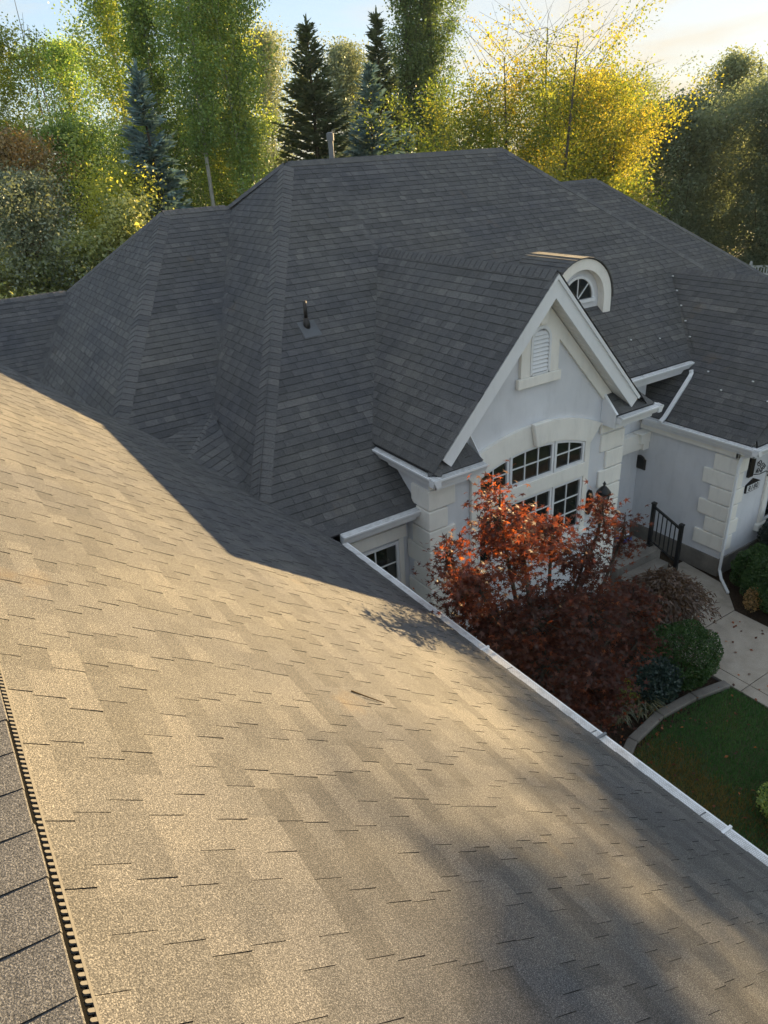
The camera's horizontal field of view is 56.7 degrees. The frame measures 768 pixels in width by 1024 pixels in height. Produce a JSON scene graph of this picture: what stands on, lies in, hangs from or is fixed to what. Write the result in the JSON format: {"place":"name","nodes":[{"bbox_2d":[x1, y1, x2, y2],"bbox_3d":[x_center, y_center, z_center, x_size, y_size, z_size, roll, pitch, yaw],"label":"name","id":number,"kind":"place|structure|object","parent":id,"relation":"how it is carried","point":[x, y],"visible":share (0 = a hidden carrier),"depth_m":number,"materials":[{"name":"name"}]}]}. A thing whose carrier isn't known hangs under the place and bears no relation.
{"place":"outdoors","nodes":[
{"label":"outdoors","id":0,"kind":"place"},
{"bbox_2d":[0,0,767,175],"label":"sky","id":1,"kind":"structure","parent":0,"point":[684,27],"materials":[{"name":"white"}]},
{"bbox_2d":[2,150,767,293],"bbox_3d":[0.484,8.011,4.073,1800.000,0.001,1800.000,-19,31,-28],"label":"ground","id":2,"kind":"structure","parent":0,"point":[636,193],"depth_m":86.88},
{"bbox_2d":[0,245,46,298],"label":"crab apple","id":3,"kind":"object","parent":2,"relation":"on","point":[12,292],"visible":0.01,"depth_m":21.44,"materials":[{"name":"green plant"}]},
{"bbox_2d":[0,12,80,290],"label":"deciduous tree","id":4,"kind":"object","parent":2,"relation":"on","point":[5,87],"visible":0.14,"depth_m":26.56,"materials":[{"name":"green plant"}]},
{"bbox_2d":[13,238,73,294],"bbox_3d":[-10.709,-5.375,23.774,3.347,7.106,3.225,-19,31,-28],"label":"crab apple","id":5,"kind":"object","parent":2,"relation":"on","point":[47,287],"visible":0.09,"depth_m":22.16,"materials":[{"name":"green plant"}]},
{"bbox_2d":[0,122,93,282],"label":"hazel","id":6,"kind":"object","parent":2,"relation":"on","point":[12,149],"visible":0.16,"depth_m":24.52,"materials":[{"name":"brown plant"}]},
{"bbox_2d":[0,158,100,295],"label":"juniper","id":7,"kind":"object","parent":2,"relation":"on","point":[16,191],"visible":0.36,"depth_m":21.77,"materials":[{"name":"green plant"}]},
{"bbox_2d":[14,0,91,268],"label":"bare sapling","id":8,"kind":"object","parent":2,"relation":"on","point":[42,87],"visible":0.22,"depth_m":30.55,"materials":[{"name":"green plant"}]},
{"bbox_2d":[0,28,119,238],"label":"willow","id":9,"kind":"object","parent":2,"relation":"on","point":[61,74],"visible":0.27,"depth_m":38.11,"materials":[{"name":"green plant"}]},
{"bbox_2d":[0,92,146,260],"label":"hazel","id":10,"kind":"object","parent":2,"relation":"on","point":[73,137],"visible":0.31,"depth_m":26.83,"materials":[{"name":"green plant"}]},
{"bbox_2d":[35,215,122,290],"bbox_3d":[-9.070,-5.824,23.872,3.245,7.640,3.142,-9,27,-10],"label":"crab apple","id":11,"kind":"object","parent":2,"relation":"on","point":[91,252],"visible":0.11,"depth_m":22.24,"materials":[{"name":"green plant"}]},
{"bbox_2d":[48,0,157,208],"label":"aspen","id":12,"kind":"object","parent":2,"relation":"on","point":[103,9],"visible":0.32,"depth_m":30.47,"materials":[{"name":"green plant"}]},
{"bbox_2d":[55,153,175,254],"bbox_3d":[-9.370,-7.862,25.980,4.540,9.396,5.611,13,31,29],"label":"hazel","id":13,"kind":"object","parent":2,"relation":"on","point":[124,179],"visible":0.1,"depth_m":24.31,"materials":[{"name":"green plant"}]},
{"bbox_2d":[87,183,181,255],"bbox_3d":[-7.903,-6.697,24.509,3.042,8.491,3.056,-6,27,-6],"label":"crab apple","id":14,"kind":"object","parent":2,"relation":"on","point":[125,215],"visible":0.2,"depth_m":22.78,"materials":[{"name":"green plant"}]},
{"bbox_2d":[118,57,192,222],"bbox_3d":[-8.098,-9.786,26.765,4.912,12.427,4.908,9,29,22],"label":"blue spruce","id":15,"kind":"object","parent":2,"relation":"on","point":[142,151],"visible":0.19,"depth_m":24.84,"materials":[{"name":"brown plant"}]},
{"bbox_2d":[100,0,215,206],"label":"aspen","id":16,"kind":"object","parent":2,"relation":"on","point":[140,34],"visible":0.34,"depth_m":29.83,"materials":[{"name":"green plant"}]},
{"bbox_2d":[136,0,251,205],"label":"aspen","id":17,"kind":"object","parent":2,"relation":"on","point":[202,115],"visible":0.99,"depth_m":27.55,"materials":[{"name":"green plant"}]},
{"bbox_2d":[168,0,275,198],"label":"aspen","id":18,"kind":"object","parent":2,"relation":"on","point":[243,153],"visible":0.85,"depth_m":28.97,"materials":[{"name":"green plant"}]},
{"bbox_2d":[156,0,289,205],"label":"aspen","id":19,"kind":"object","parent":2,"relation":"on","point":[218,188],"visible":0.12,"depth_m":32.48,"materials":[{"name":"green plant"}]},
{"bbox_2d":[167,104,289,206],"bbox_3d":[-7.675,-14.848,36.601,8.378,12.077,8.912,-19,31,-28],"label":"hazel","id":20,"kind":"object","parent":2,"relation":"on","point":[264,137],"visible":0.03,"depth_m":34.95,"materials":[{"name":"green plant"}]},
{"bbox_2d":[226,165,276,199],"bbox_3d":[-5.001,-10.076,30.544,3.807,8.735,4.281,-19,31,-28],"label":"shrub","id":21,"kind":"object","parent":2,"relation":"on","point":[242,180],"visible":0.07,"depth_m":28.65,"materials":[{"name":"green plant"}]},
{"bbox_2d":[226,16,337,174],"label":"cottonwood","id":22,"kind":"object","parent":2,"relation":"on","point":[275,89],"visible":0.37,"depth_m":50.16,"materials":[{"name":"green plant"}]},
{"bbox_2d":[269,14,355,169],"bbox_3d":[-3.095,-15.395,34.927,8.204,15.082,8.025,-19,31,-28],"label":"spruce","id":23,"kind":"object","parent":2,"relation":"on","point":[310,97],"visible":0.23,"depth_m":32.49,"materials":[{"name":"green plant"}]},
{"bbox_2d":[287,34,394,158],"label":"cottonwood","id":24,"kind":"object","parent":2,"relation":"on","point":[344,58],"visible":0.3,"depth_m":41.20,"materials":[{"name":"green plant"}]},
{"bbox_2d":[343,60,400,156],"bbox_3d":[-0.252,-13.488,32.716,5.777,12.773,5.660,-19,31,-28],"label":"blue spruce","id":25,"kind":"object","parent":2,"relation":"on","point":[369,71],"visible":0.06,"depth_m":30.66,"materials":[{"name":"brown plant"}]},
{"bbox_2d":[0,132,767,1023],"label":"house","id":26,"kind":"structure","parent":2,"relation":"on","point":[252,438],"depth_m":6.04,"materials":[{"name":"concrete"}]},
{"bbox_2d":[351,690,384,702],"bbox_3d":[-0.107,1.270,4.872,0.228,0.152,0.018,-6,27,-4],"label":"twig","id":27,"kind":"object","parent":26,"relation":"on","point":[366,696],"visible":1,"depth_m":4.86,"materials":[{"name":"brown wood"}]},
{"bbox_2d":[362,540,400,581],"bbox_3d":[-0.111,1.304,12.331,0.930,1.530,0.050,-19,31,-28],"label":"window frame","id":28,"kind":"structure","parent":26,"relation":"in","point":[386,556],"depth_m":12.22,"materials":[{"name":"white paint"}]},
{"bbox_2d":[478,505,507,567],"bbox_3d":[1.904,0.430,12.539,0.685,1.080,0.050,-19,31,-28],"label":"window frame","id":29,"kind":"structure","parent":26,"relation":"in","point":[480,558],"depth_m":12.61,"materials":[{"name":"white paint"}]},
{"bbox_2d":[478,458,509,500],"bbox_3d":[1.844,-0.563,12.034,0.685,0.592,0.050,-19,31,-28],"label":"window frame","id":30,"kind":"structure","parent":26,"relation":"in","point":[503,466],"depth_m":12.07,"materials":[{"name":"white paint"}]},
{"bbox_2d":[507,488,551,555],"bbox_3d":[2.642,0.172,12.959,1.040,1.080,0.050,-19,31,-28],"label":"window frame","id":31,"kind":"structure","parent":26,"relation":"in","point":[544,497],"depth_m":12.94,"materials":[{"name":"white paint"}]},
{"bbox_2d":[509,441,554,488],"bbox_3d":[2.580,-0.847,12.441,1.040,0.650,0.050,-19,31,-28],"label":"window frame","id":32,"kind":"structure","parent":26,"relation":"in","point":[531,464],"depth_m":12.46,"materials":[{"name":"white paint"}]},
{"bbox_2d":[550,476,581,535],"bbox_3d":[3.413,-0.098,13.398,0.765,1.080,0.050,-19,31,-28],"label":"window frame","id":33,"kind":"structure","parent":26,"relation":"in","point":[565,498],"depth_m":13.37,"materials":[{"name":"white paint"}]},
{"bbox_2d":[553,440,584,472],"bbox_3d":[3.352,-1.097,12.890,0.765,0.605,0.050,-19,31,-28],"label":"window frame","id":34,"kind":"structure","parent":26,"relation":"in","point":[567,453],"depth_m":12.91,"materials":[{"name":"white paint"}]},
{"bbox_2d":[585,481,610,514],"bbox_3d":[4.118,-0.252,13.607,0.335,0.770,0.400,-19,31,-28],"label":"wall lantern","id":35,"kind":"object","parent":26,"relation":"attached to","point":[604,490],"depth_m":13.46,"materials":[{"name":"black paint"}]},
{"bbox_2d":[636,455,645,469],"bbox_3d":[6.077,-1.197,16.896,0.038,0.345,0.340,-19,31,-28],"label":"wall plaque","id":36,"kind":"object","parent":26,"relation":"attached to","point":[641,462],"depth_m":16.84,"materials":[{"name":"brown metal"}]},
{"bbox_2d":[618,275,767,439],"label":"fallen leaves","id":37,"kind":"object","parent":26,"relation":"on","point":[685,357],"visible":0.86,"depth_m":15.73,"materials":[{"name":"brown plant"}]},
{"bbox_2d":[744,478,759,493],"bbox_3d":[8.031,-0.602,15.482,0.500,0.295,0.050,-19,31,-28],"label":"house number","id":38,"kind":"object","parent":26,"relation":"attached to","point":[752,484],"visible":1,"depth_m":15.44,"materials":[{"name":"white paint"}]},
{"bbox_2d":[746,458,767,477],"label":"bracket lantern","id":39,"kind":"object","parent":26,"relation":"attached to","point":[751,467],"visible":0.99,"depth_m":15.19,"materials":[{"name":"black paint"}]},
{"bbox_2d":[762,495,767,520],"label":"window frame","id":40,"kind":"structure","parent":26,"relation":"in","point":[765,515],"depth_m":16.27,"materials":[{"name":"white paint"}]},
{"bbox_2d":[351,5,417,153],"bbox_3d":[0.044,-16.263,35.586,5.900,15.052,5.708,-19,31,-28],"label":"spruce","id":41,"kind":"object","parent":2,"relation":"on","point":[374,33],"visible":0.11,"depth_m":33.12,"materials":[{"name":"green plant"}]},
{"bbox_2d":[6,98,762,286],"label":"distant woods","id":42,"kind":"object","parent":2,"relation":"on","point":[732,253],"visible":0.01,"depth_m":55.76,"materials":[{"name":"green plant"}]},
{"bbox_2d":[399,128,416,153],"bbox_3d":[1.250,-11.816,31.988,2.519,9.975,2.479,-19,31,-28],"label":"blue spruce","id":43,"kind":"object","parent":2,"relation":"on","point":[408,139],"visible":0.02,"depth_m":29.94,"materials":[{"name":"brown plant"}]},
{"bbox_2d":[381,0,444,152],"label":"lombardy poplar","id":44,"kind":"object","parent":2,"relation":"on","point":[407,74],"visible":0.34,"depth_m":35.62,"materials":[{"name":"green plant"}]},
{"bbox_2d":[390,0,473,151],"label":"lombardy poplar","id":45,"kind":"object","parent":2,"relation":"on","point":[441,47],"visible":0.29,"depth_m":36.31,"materials":[{"name":"green plant"}]},
{"bbox_2d":[342,49,588,172],"bbox_3d":[3.221,-10.593,27.332,7.110,11.680,9.367,13,31,30],"label":"honey locust","id":46,"kind":"object","parent":2,"relation":"on","point":[475,120],"visible":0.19,"depth_m":25.14,"materials":[{"name":"yellow plant"}]},
{"bbox_2d":[431,0,678,210],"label":"honey locust","id":47,"kind":"object","parent":2,"relation":"on","point":[535,152],"visible":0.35,"depth_m":25.13,"materials":[{"name":"yellow plant"}]},
{"bbox_2d":[508,66,685,192],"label":"ash tree","id":48,"kind":"object","parent":2,"relation":"on","point":[649,83],"visible":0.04,"depth_m":40.06,"materials":[{"name":"yellow plant"}]},
{"bbox_2d":[528,71,673,203],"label":"ash tree","id":49,"kind":"object","parent":2,"relation":"on","point":[630,104],"depth_m":45.19,"materials":[{"name":"yellow plant"}]},
{"bbox_2d":[503,50,725,215],"bbox_3d":[8.676,-11.474,28.268,7.660,11.820,7.403,-19,31,-28],"label":"honey locust","id":50,"kind":"object","parent":2,"relation":"on","point":[645,130],"visible":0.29,"depth_m":25.95,"materials":[{"name":"yellow plant"}]},
{"bbox_2d":[621,80,767,245],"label":"ash tree","id":51,"kind":"object","parent":2,"relation":"on","point":[677,156],"visible":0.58,"depth_m":40.24,"materials":[{"name":"green plant"}]},
{"bbox_2d":[667,41,767,255],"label":"ash tree","id":52,"kind":"object","parent":2,"relation":"on","point":[739,64],"visible":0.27,"depth_m":44.27,"materials":[{"name":"green plant"}]},
{"bbox_2d":[683,70,767,275],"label":"ash tree","id":53,"kind":"object","parent":2,"relation":"on","point":[758,255],"visible":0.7,"depth_m":41.15,"materials":[{"name":"green plant"}]},
{"bbox_2d":[722,57,766,245],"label":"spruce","id":54,"kind":"object","parent":2,"relation":"on","point":[761,66],"visible":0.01,"depth_m":54.82,"materials":[{"name":"green plant"}]},
{"bbox_2d":[749,261,767,274],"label":"vinyl fence","id":55,"kind":"object","parent":2,"relation":"on","point":[756,266],"visible":0.18,"depth_m":41.89,"materials":[{"name":"white paint"}]},
{"bbox_2d":[749,66,767,232],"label":"ash tree","id":56,"kind":"object","parent":2,"relation":"on","point":[761,146],"visible":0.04,"depth_m":46.23,"materials":[{"name":"green plant"}]},
{"bbox_2d":[617,676,640,704],"bbox_3d":[4.275,3.169,12.479,0.543,0.530,0.571,-19,31,-28],"label":"golden spirea","id":57,"kind":"object","parent":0,"point":[624,691],"visible":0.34,"depth_m":12.35,"materials":[{"name":"green plant"}]},
{"bbox_2d":[506,551,767,749],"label":"planting bed","id":58,"kind":"object","parent":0,"point":[737,599],"visible":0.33,"depth_m":13.67,"materials":[{"name":"brown soil"}]},
{"bbox_2d":[412,459,680,735],"bbox_3d":[2.792,1.641,10.206,4.846,5.553,2.411,-19,31,-28],"label":"japanese maple","id":59,"kind":"object","parent":58,"relation":"on","point":[562,655],"visible":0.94,"depth_m":9.50,"materials":[{"name":"brown plant"}]},
{"bbox_2d":[601,689,653,729],"bbox_3d":[3.905,3.401,12.211,1.122,0.374,1.137,-19,31,-28],"label":"daylily","id":60,"kind":"object","parent":58,"relation":"on","point":[620,720],"visible":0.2,"depth_m":12.02,"materials":[{"name":"green plant"}]},
{"bbox_2d":[621,687,667,721],"bbox_3d":[4.408,3.309,12.330,1.007,0.375,1.031,-9,27,-11],"label":"daylily","id":61,"kind":"object","parent":58,"relation":"on","point":[644,706],"visible":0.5,"depth_m":12.18,"materials":[{"name":"green plant"}]},
{"bbox_2d":[609,529,700,627],"bbox_3d":[5.308,1.296,15.580,1.380,0.920,3.010,-19,31,-28],"label":"porch landing","id":62,"kind":"object","parent":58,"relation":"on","point":[641,564],"visible":0.14,"depth_m":15.18,"materials":[{"name":"concrete"}]},
{"bbox_2d":[646,501,684,571],"bbox_3d":[5.999,0.612,15.248,0.122,1.565,0.798,-20,31,-29],"label":"porch railing","id":63,"kind":"object","parent":62,"relation":"on","point":[680,527],"visible":0.94,"depth_m":15.15,"materials":[{"name":"black metal"}]},
{"bbox_2d":[625,653,684,705],"bbox_3d":[4.792,2.936,12.534,1.165,0.841,0.884,-19,31,-28],"label":"blue holly","id":64,"kind":"object","parent":58,"relation":"on","point":[665,688],"visible":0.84,"depth_m":12.28,"materials":[{"name":"green plant"}]},
{"bbox_2d":[600,564,721,657],"bbox_3d":[5.433,1.734,13.844,2.865,1.317,2.215,-19,31,-28],"label":"laceleaf maple","id":65,"kind":"object","parent":58,"relation":"on","point":[677,586],"visible":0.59,"depth_m":13.48,"materials":[{"name":"plant"}]},
{"bbox_2d":[644,619,723,691],"bbox_3d":[5.389,2.576,12.902,1.367,1.082,1.303,-19,31,-28],"label":"boxwood","id":66,"kind":"object","parent":58,"relation":"on","point":[708,665],"visible":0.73,"depth_m":12.60,"materials":[{"name":"green plant"}]},
{"bbox_2d":[729,542,767,593],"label":"boxwood","id":67,"kind":"object","parent":58,"relation":"on","point":[740,562],"visible":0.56,"depth_m":15.36,"materials":[{"name":"green plant"}]},
{"bbox_2d":[742,587,761,612],"bbox_3d":[7.616,1.805,14.668,0.406,0.613,0.388,-19,31,-28],"label":"rusty spirea","id":68,"kind":"object","parent":58,"relation":"on","point":[751,600],"visible":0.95,"depth_m":14.64,"materials":[{"name":"brown plant"}]},
{"bbox_2d":[739,549,767,612],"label":"boxwood hedge","id":69,"kind":"object","parent":58,"relation":"on","point":[762,592],"visible":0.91,"depth_m":14.69,"materials":[{"name":"green plant"}]},
{"bbox_2d":[755,518,767,551],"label":"yew","id":70,"kind":"object","parent":58,"relation":"on","point":[763,538],"visible":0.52,"depth_m":15.97,"materials":[{"name":"green plant"}]},
{"bbox_2d":[658,561,733,645],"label":"path","id":71,"kind":"structure","parent":0,"point":[725,604],"depth_m":15.40,"materials":[{"name":"concrete"}]},
{"bbox_2d":[633,687,767,854],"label":"lawn","id":72,"kind":"structure","parent":0,"point":[663,770],"depth_m":11.38,"materials":[{"name":"plant"}]},
{"bbox_2d":[623,680,729,754],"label":"mowing kerb","id":73,"kind":"structure","parent":72,"relation":"on","point":[640,733],"depth_m":12.33,"materials":[{"name":"concrete"}]},
{"bbox_2d":[756,781,767,817],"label":"euonymus","id":74,"kind":"object","parent":72,"relation":"on","point":[761,797],"visible":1,"depth_m":10.24,"materials":[{"name":"green plant"}]},
{"bbox_2d":[672,611,767,708],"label":"walkway","id":75,"kind":"structure","parent":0,"point":[743,661],"depth_m":13.55,"materials":[{"name":"concrete"}]},
{"bbox_2d":[602,608,767,833],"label":"fallen leaves","id":76,"kind":"object","parent":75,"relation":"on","point":[664,720],"visible":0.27,"depth_m":11.99,"materials":[{"name":"red plant"}]}
]}

